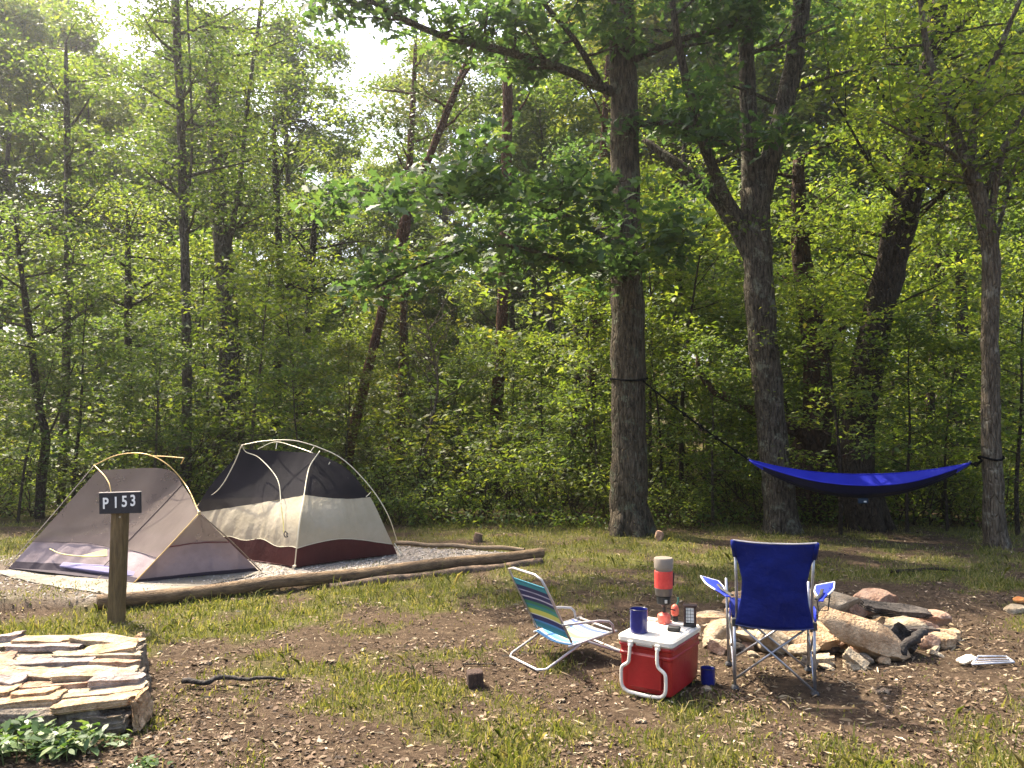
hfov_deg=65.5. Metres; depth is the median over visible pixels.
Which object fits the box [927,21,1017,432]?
forest tree
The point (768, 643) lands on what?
fire ring rock
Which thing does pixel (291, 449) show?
forest shrub
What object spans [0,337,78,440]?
young tree
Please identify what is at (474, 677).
wooden block
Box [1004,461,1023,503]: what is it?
forest shrub
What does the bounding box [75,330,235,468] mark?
young tree
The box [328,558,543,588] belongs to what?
edging log
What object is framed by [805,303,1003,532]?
young tree
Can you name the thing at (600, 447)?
forest shrub
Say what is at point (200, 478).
forest shrub
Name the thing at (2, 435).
forest shrub
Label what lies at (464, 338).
wood
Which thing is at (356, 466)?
forest shrub
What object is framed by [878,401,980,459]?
forest shrub
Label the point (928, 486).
forest shrub
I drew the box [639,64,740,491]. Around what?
slender tree
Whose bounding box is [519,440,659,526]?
forest shrub
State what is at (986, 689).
wood chip
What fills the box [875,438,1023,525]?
forest shrub
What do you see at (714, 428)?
forest shrub
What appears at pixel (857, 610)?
fire ring stone
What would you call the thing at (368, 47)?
sky
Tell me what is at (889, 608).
log
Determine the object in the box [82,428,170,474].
forest shrub
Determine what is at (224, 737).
wood chip
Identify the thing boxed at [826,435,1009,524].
forest shrub
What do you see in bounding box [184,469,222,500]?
forest shrub
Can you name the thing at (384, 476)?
forest shrub
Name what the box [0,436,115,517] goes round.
forest shrub
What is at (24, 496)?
forest shrub
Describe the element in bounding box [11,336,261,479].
forest shrub
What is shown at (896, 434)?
forest shrub
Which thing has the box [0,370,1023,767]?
ground
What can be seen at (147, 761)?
leafy weed
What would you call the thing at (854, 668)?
fire ring stone
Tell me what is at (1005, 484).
forest shrub
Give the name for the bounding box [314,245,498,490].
young tree
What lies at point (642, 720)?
wood chip
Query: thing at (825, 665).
fire ring stone
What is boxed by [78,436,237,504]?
forest shrub
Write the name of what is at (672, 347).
young tree
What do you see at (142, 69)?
forest tree
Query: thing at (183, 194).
slender tree
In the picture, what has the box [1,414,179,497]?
forest shrub
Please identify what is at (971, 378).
young tree
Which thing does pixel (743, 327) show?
young tree
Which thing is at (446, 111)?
pine tree
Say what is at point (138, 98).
forest tree
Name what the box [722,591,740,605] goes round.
fire ring rock
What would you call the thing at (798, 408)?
forest shrub
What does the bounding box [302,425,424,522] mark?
forest shrub
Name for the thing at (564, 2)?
forest tree
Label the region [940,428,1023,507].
forest shrub
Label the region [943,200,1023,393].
young tree
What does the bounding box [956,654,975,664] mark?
crumpled paper
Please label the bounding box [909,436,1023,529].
forest shrub
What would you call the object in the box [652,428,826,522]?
forest shrub
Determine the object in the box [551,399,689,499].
forest shrub
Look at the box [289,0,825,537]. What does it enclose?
oak tree
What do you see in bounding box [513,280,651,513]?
young tree
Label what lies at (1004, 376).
young tree
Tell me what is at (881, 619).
fire ring stone
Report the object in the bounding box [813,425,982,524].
forest shrub
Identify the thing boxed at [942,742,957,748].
wood chip
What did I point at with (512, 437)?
forest shrub
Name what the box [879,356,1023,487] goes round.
forest shrub
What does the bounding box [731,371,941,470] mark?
forest shrub
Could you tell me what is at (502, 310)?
pine tree
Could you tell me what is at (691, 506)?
forest shrub
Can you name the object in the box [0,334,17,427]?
young tree
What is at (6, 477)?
forest shrub
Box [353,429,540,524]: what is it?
forest shrub
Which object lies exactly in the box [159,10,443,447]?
forest tree
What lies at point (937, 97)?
forest tree
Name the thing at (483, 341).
young tree
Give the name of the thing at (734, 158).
forest tree
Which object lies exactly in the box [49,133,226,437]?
forest tree
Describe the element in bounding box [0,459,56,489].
forest shrub
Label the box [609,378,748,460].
tree strap
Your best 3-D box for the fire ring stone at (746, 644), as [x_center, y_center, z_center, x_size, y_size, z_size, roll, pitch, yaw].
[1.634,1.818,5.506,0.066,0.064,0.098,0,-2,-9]
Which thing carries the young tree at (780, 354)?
on the ground at (38, 608)
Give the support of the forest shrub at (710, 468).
on the ground at (38, 608)
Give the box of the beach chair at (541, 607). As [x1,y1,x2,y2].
[508,567,620,670]
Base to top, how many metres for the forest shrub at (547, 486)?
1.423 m
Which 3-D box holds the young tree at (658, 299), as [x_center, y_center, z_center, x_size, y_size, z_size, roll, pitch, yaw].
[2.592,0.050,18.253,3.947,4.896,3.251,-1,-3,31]
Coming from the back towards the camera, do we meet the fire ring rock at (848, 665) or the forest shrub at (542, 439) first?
the forest shrub at (542, 439)
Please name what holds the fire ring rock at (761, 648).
on the ground at (38, 608)
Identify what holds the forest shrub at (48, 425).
on the ground at (38, 608)
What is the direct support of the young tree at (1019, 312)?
on the ground at (38, 608)
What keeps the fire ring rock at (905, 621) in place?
on the ash bed
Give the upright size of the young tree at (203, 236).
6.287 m
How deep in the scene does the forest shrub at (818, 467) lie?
12.40 m
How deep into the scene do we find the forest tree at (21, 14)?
25.31 m
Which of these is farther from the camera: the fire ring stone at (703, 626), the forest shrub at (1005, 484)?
the forest shrub at (1005, 484)
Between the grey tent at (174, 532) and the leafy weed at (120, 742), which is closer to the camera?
the leafy weed at (120, 742)
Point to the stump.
(477, 537)
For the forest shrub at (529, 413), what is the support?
on the ground at (38, 608)
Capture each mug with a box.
[630,606,647,633]
[700,665,714,685]
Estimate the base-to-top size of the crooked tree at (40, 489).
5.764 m
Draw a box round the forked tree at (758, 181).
[562,0,936,534]
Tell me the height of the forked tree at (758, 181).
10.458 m
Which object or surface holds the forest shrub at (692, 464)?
on the ground at (38, 608)
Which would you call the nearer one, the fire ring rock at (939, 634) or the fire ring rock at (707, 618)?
the fire ring rock at (939, 634)
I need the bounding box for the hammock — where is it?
[747,458,971,503]
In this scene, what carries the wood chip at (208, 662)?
on the ground at (38, 608)
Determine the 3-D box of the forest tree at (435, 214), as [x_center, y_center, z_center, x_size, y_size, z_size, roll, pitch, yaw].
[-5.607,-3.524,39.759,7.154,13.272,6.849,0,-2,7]
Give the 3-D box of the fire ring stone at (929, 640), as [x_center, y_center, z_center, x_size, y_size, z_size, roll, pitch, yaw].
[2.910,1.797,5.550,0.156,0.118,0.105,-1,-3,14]
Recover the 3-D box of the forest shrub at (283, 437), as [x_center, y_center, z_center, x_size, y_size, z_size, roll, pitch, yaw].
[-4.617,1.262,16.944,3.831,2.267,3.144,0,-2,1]
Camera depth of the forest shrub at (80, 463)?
12.87 m
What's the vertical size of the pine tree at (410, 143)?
11.136 m
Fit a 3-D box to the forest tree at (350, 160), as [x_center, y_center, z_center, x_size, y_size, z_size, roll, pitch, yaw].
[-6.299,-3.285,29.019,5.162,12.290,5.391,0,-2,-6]
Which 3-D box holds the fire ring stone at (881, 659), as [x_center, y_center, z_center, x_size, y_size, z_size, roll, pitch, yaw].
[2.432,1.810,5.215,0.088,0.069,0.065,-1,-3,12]
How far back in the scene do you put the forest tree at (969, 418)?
27.91 m
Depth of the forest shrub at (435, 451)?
13.46 m
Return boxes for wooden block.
[466,668,483,688]
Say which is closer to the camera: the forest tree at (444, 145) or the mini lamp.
the mini lamp
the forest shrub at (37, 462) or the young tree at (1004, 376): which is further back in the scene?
the forest shrub at (37, 462)
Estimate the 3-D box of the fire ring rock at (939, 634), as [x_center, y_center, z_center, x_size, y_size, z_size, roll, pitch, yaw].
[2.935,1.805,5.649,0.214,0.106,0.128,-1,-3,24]
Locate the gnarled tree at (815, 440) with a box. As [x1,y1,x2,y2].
[672,120,905,522]
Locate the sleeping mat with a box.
[60,562,133,575]
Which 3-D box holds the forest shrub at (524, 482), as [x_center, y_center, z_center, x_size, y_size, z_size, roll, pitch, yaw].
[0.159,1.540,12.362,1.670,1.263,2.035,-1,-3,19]
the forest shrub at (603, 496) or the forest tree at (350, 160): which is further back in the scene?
the forest tree at (350, 160)
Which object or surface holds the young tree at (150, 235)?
on the ground at (38, 608)
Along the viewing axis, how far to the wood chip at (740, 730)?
4.10 m
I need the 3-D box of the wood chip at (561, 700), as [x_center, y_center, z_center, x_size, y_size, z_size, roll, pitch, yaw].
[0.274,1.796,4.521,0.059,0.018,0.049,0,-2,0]
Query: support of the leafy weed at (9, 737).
on the ground at (38, 608)
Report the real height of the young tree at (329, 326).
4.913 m
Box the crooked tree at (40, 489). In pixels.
[0,158,153,518]
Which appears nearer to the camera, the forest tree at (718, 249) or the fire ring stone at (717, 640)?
the fire ring stone at (717, 640)
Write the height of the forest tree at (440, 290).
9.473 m
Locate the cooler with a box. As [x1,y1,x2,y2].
[619,620,700,699]
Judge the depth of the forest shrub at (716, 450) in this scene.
13.60 m
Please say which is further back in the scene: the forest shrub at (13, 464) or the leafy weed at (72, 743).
the forest shrub at (13, 464)
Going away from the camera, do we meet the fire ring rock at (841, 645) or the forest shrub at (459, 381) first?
the fire ring rock at (841, 645)
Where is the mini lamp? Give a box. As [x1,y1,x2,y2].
[671,597,678,621]
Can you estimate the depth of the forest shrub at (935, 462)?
14.83 m
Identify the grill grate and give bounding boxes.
[971,655,1014,664]
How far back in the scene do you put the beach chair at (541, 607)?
5.29 m
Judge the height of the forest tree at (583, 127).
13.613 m
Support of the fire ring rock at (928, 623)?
on the ground at (38, 608)
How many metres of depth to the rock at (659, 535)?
10.37 m
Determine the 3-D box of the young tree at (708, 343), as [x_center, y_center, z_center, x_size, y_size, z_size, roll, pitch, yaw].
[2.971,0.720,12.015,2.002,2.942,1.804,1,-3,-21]
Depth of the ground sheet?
7.35 m
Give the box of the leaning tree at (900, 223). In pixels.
[771,0,1023,531]
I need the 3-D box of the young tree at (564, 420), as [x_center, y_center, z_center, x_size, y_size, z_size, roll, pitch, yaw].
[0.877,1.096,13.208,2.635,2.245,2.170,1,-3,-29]
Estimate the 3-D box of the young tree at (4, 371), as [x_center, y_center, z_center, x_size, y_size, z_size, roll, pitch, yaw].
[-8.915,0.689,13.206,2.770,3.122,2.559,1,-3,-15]
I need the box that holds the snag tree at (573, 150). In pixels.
[515,119,656,485]
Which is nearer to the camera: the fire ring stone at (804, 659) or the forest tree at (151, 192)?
the fire ring stone at (804, 659)
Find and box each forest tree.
[0,0,62,308]
[0,0,110,317]
[0,0,138,354]
[0,0,155,454]
[0,38,51,200]
[0,75,179,461]
[1,57,152,420]
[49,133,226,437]
[58,0,279,416]
[75,56,171,399]
[95,36,285,462]
[121,7,355,446]
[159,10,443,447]
[239,122,367,440]
[271,136,401,454]
[305,157,427,449]
[332,181,480,409]
[336,181,470,410]
[359,206,479,455]
[360,40,525,447]
[426,77,584,461]
[449,90,592,442]
[457,0,739,309]
[459,30,610,442]
[467,0,787,449]
[541,0,826,457]
[552,0,721,448]
[647,0,850,461]
[671,53,775,438]
[690,33,852,421]
[723,0,953,386]
[724,0,915,410]
[727,8,920,348]
[784,12,909,437]
[805,0,1018,406]
[810,0,1023,401]
[844,6,1023,411]
[846,0,1023,454]
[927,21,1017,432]
[996,40,1019,180]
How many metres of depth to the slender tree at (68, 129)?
14.08 m
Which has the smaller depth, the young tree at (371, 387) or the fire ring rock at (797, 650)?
the fire ring rock at (797, 650)
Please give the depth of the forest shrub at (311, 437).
16.73 m
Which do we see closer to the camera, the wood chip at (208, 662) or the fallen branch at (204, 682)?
the fallen branch at (204, 682)
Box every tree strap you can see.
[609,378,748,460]
[970,455,1004,466]
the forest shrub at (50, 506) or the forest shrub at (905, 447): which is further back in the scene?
the forest shrub at (905, 447)
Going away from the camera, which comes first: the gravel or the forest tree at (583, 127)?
the gravel
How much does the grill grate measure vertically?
0.042 m
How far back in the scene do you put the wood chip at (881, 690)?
4.68 m
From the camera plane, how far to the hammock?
10.28 m
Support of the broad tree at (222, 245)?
on the ground at (38, 608)
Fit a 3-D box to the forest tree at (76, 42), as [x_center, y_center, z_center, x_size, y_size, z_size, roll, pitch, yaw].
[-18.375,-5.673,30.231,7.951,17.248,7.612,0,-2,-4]
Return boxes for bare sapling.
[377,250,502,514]
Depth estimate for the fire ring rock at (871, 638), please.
5.25 m
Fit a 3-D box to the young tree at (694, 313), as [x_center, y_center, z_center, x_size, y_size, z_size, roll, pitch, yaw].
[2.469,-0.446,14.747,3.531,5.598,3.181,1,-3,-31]
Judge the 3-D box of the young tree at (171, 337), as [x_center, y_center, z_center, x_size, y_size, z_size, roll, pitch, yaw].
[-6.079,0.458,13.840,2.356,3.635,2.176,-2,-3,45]
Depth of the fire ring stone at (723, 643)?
5.45 m
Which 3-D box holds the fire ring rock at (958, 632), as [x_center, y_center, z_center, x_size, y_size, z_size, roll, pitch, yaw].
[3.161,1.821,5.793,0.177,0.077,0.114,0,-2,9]
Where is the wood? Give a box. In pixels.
[0,186,1023,440]
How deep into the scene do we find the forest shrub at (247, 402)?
18.60 m
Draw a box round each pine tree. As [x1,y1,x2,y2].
[322,23,500,487]
[341,3,517,471]
[422,0,598,493]
[520,0,675,498]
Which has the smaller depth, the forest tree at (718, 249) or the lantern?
the lantern
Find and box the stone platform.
[0,630,153,733]
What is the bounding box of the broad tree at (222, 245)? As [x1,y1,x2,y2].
[97,0,391,482]
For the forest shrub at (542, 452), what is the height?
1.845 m
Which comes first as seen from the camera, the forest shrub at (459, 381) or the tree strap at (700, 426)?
the tree strap at (700, 426)
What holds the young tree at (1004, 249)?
on the ground at (38, 608)
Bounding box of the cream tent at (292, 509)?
[197,439,400,567]
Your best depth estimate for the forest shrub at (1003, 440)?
16.31 m
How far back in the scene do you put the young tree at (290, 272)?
13.07 m
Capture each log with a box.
[96,548,544,608]
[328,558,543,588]
[395,541,524,550]
[859,599,933,618]
[900,629,928,655]
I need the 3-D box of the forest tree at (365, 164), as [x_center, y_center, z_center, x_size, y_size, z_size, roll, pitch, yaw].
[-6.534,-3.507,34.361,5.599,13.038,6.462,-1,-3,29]
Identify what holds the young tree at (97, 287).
on the ground at (38, 608)
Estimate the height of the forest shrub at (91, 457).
2.119 m
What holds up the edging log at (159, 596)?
on the ground at (38, 608)
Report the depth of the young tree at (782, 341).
13.59 m
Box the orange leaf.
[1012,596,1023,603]
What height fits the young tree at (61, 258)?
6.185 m
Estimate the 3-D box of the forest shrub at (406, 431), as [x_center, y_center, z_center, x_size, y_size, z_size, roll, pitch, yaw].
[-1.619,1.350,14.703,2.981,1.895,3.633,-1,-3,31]
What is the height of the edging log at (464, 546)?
0.072 m
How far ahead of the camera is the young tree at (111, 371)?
20.69 m
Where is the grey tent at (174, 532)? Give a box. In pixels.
[5,453,260,582]
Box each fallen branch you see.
[181,675,284,685]
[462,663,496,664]
[889,567,959,572]
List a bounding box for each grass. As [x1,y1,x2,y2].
[0,515,1023,767]
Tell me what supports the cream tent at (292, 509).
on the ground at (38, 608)
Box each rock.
[655,530,663,540]
[696,610,725,615]
[696,612,731,625]
[701,685,710,690]
[702,617,737,647]
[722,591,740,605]
[736,629,756,644]
[755,629,788,653]
[756,641,770,651]
[775,631,791,641]
[782,621,846,650]
[787,643,820,656]
[810,589,860,615]
[818,606,910,660]
[828,630,846,649]
[842,647,869,670]
[842,660,866,670]
[853,588,898,616]
[883,625,940,631]
[884,617,927,626]
[885,616,906,620]
[889,622,917,653]
[910,617,939,627]
[919,609,951,626]
[929,631,942,637]
[949,628,960,639]
[1003,604,1023,613]
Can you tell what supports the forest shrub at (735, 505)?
on the ground at (38, 608)
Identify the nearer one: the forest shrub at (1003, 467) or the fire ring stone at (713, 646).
the fire ring stone at (713, 646)
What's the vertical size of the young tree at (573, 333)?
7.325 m
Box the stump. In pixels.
[473,532,482,541]
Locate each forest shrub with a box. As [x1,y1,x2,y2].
[0,393,134,497]
[0,405,101,499]
[0,406,105,470]
[0,425,88,490]
[0,434,61,514]
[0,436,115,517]
[0,439,56,500]
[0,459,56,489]
[0,481,65,513]
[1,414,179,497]
[1,449,36,483]
[5,392,284,495]
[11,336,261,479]
[13,404,118,484]
[17,479,83,516]
[24,422,164,507]
[67,393,289,499]
[70,389,273,500]
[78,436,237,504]
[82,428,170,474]
[95,371,294,466]
[106,358,385,470]
[138,359,297,475]
[162,434,296,506]
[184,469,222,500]
[191,414,283,476]
[196,396,385,462]
[205,446,336,466]
[216,359,424,462]
[217,349,580,491]
[223,416,367,475]
[239,432,353,467]
[240,388,451,489]
[246,429,399,489]
[270,434,433,509]
[283,431,389,487]
[289,395,520,514]
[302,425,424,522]
[324,441,416,504]
[349,454,441,524]
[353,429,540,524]
[355,407,510,503]
[363,429,421,470]
[366,354,578,479]
[369,365,513,479]
[390,480,466,525]
[393,423,543,520]
[396,395,600,502]
[412,419,531,501]
[453,391,611,512]
[473,400,568,474]
[474,442,580,521]
[479,390,601,464]
[493,407,649,506]
[496,432,611,524]
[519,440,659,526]
[525,389,657,477]
[532,434,690,501]
[545,409,674,489]
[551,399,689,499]
[556,350,801,492]
[577,476,665,518]
[585,455,723,523]
[593,424,701,478]
[647,474,720,528]
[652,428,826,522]
[653,443,737,500]
[653,450,713,501]
[655,440,759,502]
[659,371,794,486]
[665,407,743,477]
[671,411,839,511]
[688,473,762,521]
[713,366,900,471]
[722,425,833,478]
[726,443,835,518]
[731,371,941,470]
[785,400,938,469]
[788,432,940,504]
[802,449,923,519]
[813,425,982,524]
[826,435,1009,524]
[831,389,1009,508]
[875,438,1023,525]
[875,445,972,502]
[876,421,971,467]
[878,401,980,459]
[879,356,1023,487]
[888,427,1010,505]
[903,358,1023,478]
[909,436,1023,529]
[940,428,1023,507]
[942,414,1009,453]
[948,478,1023,525]
[957,452,1023,519]
[971,406,1023,482]
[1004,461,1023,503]
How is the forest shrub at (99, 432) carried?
on the ground at (38, 608)
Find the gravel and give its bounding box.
[0,546,507,599]
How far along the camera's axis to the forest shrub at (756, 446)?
20.91 m
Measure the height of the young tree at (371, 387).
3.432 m
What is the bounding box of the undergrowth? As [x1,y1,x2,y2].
[0,457,1023,529]
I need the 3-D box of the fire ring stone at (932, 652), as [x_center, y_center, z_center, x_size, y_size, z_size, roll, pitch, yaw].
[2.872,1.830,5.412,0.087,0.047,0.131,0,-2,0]
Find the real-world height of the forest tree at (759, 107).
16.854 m
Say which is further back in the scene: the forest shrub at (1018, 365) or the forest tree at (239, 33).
the forest tree at (239, 33)
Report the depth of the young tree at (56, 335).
20.05 m
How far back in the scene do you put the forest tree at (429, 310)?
28.28 m
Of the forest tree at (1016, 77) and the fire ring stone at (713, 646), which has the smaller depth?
the fire ring stone at (713, 646)
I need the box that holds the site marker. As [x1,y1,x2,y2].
[99,491,141,624]
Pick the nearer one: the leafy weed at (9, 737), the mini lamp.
the leafy weed at (9, 737)
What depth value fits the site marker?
6.21 m
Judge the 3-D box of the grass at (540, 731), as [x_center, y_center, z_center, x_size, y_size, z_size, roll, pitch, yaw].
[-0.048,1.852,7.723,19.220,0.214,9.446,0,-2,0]
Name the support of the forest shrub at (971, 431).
on the ground at (38, 608)
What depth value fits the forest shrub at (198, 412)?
18.25 m
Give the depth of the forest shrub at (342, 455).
15.01 m
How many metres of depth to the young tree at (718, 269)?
16.71 m
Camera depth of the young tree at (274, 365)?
16.39 m
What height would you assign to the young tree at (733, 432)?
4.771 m
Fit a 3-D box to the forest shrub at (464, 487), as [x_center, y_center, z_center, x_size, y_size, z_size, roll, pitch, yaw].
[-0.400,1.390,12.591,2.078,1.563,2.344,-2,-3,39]
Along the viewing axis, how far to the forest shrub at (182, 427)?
13.46 m
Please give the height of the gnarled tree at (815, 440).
6.602 m
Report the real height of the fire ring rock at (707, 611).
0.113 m
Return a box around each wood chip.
[174,739,187,744]
[197,660,211,664]
[219,735,232,740]
[324,659,335,662]
[555,698,564,701]
[579,741,592,745]
[634,717,646,722]
[737,727,752,732]
[783,741,796,747]
[871,686,889,694]
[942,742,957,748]
[978,687,991,691]
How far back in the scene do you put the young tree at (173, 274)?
16.34 m
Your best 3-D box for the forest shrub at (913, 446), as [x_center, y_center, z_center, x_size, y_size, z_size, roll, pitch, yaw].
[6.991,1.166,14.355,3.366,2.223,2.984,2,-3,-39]
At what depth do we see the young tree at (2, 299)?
14.12 m
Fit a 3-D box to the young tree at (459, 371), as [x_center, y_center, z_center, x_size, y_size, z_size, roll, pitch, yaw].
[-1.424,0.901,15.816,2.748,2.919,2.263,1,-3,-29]
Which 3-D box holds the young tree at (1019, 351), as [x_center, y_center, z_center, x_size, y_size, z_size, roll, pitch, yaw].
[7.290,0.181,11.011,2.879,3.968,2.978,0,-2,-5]
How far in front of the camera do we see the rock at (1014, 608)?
6.49 m
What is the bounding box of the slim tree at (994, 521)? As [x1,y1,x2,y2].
[816,0,1023,549]
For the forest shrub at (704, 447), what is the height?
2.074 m
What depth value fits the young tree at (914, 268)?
12.96 m
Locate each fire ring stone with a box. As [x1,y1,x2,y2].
[699,623,708,636]
[706,638,721,643]
[707,639,726,654]
[719,639,730,651]
[736,642,745,651]
[742,641,753,650]
[747,650,759,656]
[800,655,819,668]
[812,653,830,664]
[818,663,835,670]
[821,647,840,652]
[847,604,866,616]
[851,666,860,670]
[858,653,873,663]
[873,616,888,623]
[875,655,890,664]
[918,633,940,648]
[926,649,944,657]
[930,645,939,650]
[935,632,956,648]
[936,628,956,637]
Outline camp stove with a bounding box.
[654,556,674,624]
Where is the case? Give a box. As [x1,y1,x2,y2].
[667,625,680,631]
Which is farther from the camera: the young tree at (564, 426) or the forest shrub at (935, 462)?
the young tree at (564, 426)
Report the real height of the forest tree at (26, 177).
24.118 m
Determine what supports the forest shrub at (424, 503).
on the ground at (38, 608)
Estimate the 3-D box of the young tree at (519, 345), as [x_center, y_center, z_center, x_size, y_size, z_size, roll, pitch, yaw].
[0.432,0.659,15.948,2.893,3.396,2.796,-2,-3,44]
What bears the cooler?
on the ground at (38, 608)
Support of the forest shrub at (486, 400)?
on the ground at (38, 608)
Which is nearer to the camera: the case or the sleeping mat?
the case
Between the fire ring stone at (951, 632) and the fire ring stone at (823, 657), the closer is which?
the fire ring stone at (823, 657)
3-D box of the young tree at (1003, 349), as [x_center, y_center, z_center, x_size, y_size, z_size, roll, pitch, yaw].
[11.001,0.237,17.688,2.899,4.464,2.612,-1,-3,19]
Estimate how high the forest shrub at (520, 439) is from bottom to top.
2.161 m
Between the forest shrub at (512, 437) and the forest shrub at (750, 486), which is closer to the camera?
the forest shrub at (750, 486)
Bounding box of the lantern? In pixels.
[683,603,696,626]
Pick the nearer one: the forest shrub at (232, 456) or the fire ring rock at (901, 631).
the fire ring rock at (901, 631)
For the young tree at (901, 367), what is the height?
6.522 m
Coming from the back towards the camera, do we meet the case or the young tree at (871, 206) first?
the young tree at (871, 206)
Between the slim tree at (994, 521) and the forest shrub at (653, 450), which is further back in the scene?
the forest shrub at (653, 450)
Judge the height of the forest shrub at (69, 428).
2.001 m
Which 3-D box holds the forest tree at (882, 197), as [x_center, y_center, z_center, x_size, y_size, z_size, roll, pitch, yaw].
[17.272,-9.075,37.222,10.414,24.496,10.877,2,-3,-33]
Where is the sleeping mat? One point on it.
(95, 569)
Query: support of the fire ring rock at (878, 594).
on the ground at (38, 608)
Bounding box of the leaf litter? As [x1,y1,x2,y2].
[0,522,1023,767]
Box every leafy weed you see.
[0,710,72,765]
[14,720,108,762]
[93,729,132,748]
[128,753,172,767]
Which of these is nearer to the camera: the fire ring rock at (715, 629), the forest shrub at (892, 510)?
the fire ring rock at (715, 629)
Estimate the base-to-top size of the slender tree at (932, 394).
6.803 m
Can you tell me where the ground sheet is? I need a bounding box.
[0,569,265,593]
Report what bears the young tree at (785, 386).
on the ground at (38, 608)
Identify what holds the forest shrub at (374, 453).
on the ground at (38, 608)
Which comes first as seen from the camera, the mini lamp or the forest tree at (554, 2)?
the mini lamp
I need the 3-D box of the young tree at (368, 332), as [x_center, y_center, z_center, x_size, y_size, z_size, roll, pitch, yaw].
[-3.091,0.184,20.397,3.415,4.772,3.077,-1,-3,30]
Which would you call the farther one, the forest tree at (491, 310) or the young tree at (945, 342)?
the forest tree at (491, 310)
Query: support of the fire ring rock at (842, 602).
on the ground at (38, 608)
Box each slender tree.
[0,0,149,510]
[36,179,213,464]
[76,0,306,493]
[209,95,365,447]
[228,161,389,441]
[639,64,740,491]
[842,0,1023,495]
[859,152,1023,502]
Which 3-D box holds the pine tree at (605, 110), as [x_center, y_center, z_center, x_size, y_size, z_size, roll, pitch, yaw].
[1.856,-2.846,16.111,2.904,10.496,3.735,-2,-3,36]
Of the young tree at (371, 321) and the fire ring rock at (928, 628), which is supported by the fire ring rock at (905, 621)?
the fire ring rock at (928, 628)
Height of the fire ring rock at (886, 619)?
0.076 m
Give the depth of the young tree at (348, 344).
13.59 m
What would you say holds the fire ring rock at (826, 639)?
on the ground at (38, 608)
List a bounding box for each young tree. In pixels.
[0,240,123,465]
[0,260,33,425]
[0,264,181,498]
[0,325,105,439]
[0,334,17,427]
[0,334,59,453]
[0,334,108,522]
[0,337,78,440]
[12,246,207,446]
[33,307,169,464]
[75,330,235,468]
[84,306,223,465]
[88,220,240,448]
[93,226,294,449]
[124,235,296,485]
[152,239,343,448]
[167,285,298,445]
[208,230,351,434]
[210,307,333,448]
[240,336,362,458]
[264,335,400,466]
[270,296,373,427]
[304,334,391,452]
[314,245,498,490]
[327,298,452,470]
[369,356,500,490]
[373,318,487,481]
[395,375,543,496]
[421,157,724,502]
[440,329,531,430]
[444,328,557,482]
[470,334,611,487]
[483,382,611,512]
[504,350,583,486]
[511,176,729,489]
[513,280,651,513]
[535,201,734,505]
[564,276,707,436]
[566,189,850,510]
[585,302,714,516]
[607,163,825,483]
[610,237,799,491]
[646,332,761,525]
[664,255,865,445]
[681,286,802,489]
[686,259,911,449]
[717,266,936,534]
[719,295,843,425]
[744,293,891,444]
[772,181,981,445]
[783,237,955,447]
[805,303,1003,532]
[814,236,977,425]
[815,209,971,462]
[844,202,1020,509]
[877,334,1023,530]
[879,271,1011,461]
[895,244,1023,415]
[902,254,1023,534]
[913,233,1023,412]
[924,313,1023,508]
[935,295,1023,483]
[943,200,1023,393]
[1000,223,1023,393]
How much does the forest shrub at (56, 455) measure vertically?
2.067 m
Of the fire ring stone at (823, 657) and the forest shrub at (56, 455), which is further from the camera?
the forest shrub at (56, 455)
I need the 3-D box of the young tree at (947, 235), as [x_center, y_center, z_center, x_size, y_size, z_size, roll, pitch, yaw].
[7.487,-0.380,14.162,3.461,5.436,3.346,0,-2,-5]
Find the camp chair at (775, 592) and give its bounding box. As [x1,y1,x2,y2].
[700,539,834,695]
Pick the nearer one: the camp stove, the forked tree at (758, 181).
the camp stove
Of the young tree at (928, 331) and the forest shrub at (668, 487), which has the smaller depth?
the young tree at (928, 331)
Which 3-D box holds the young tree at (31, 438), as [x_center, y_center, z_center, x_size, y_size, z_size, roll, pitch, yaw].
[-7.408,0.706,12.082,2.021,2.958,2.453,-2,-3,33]
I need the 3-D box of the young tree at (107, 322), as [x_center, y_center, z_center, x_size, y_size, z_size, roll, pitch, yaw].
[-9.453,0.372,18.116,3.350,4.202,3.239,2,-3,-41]
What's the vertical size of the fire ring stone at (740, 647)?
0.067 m
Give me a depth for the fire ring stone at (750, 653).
5.34 m
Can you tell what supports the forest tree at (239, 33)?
on the ground at (38, 608)
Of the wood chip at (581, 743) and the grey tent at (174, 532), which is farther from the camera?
the grey tent at (174, 532)
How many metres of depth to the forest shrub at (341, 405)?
18.43 m
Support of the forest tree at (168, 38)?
on the ground at (38, 608)
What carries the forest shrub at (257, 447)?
on the ground at (38, 608)
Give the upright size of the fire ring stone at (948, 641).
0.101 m
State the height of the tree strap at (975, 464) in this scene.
0.148 m
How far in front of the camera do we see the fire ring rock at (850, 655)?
5.12 m
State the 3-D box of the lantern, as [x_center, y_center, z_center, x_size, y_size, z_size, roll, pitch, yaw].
[1.082,1.404,4.840,0.084,0.134,0.054,-1,-3,13]
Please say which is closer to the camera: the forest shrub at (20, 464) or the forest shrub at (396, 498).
the forest shrub at (396, 498)
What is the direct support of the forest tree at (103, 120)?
on the ground at (38, 608)
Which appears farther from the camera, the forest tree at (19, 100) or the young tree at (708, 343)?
the forest tree at (19, 100)
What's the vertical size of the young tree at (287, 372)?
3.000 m
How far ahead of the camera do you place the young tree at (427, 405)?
15.79 m
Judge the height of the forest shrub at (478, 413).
3.385 m
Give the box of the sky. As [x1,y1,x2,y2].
[0,0,1021,365]
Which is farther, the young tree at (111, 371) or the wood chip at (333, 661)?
the young tree at (111, 371)
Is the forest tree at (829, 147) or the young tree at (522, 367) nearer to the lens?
the young tree at (522, 367)

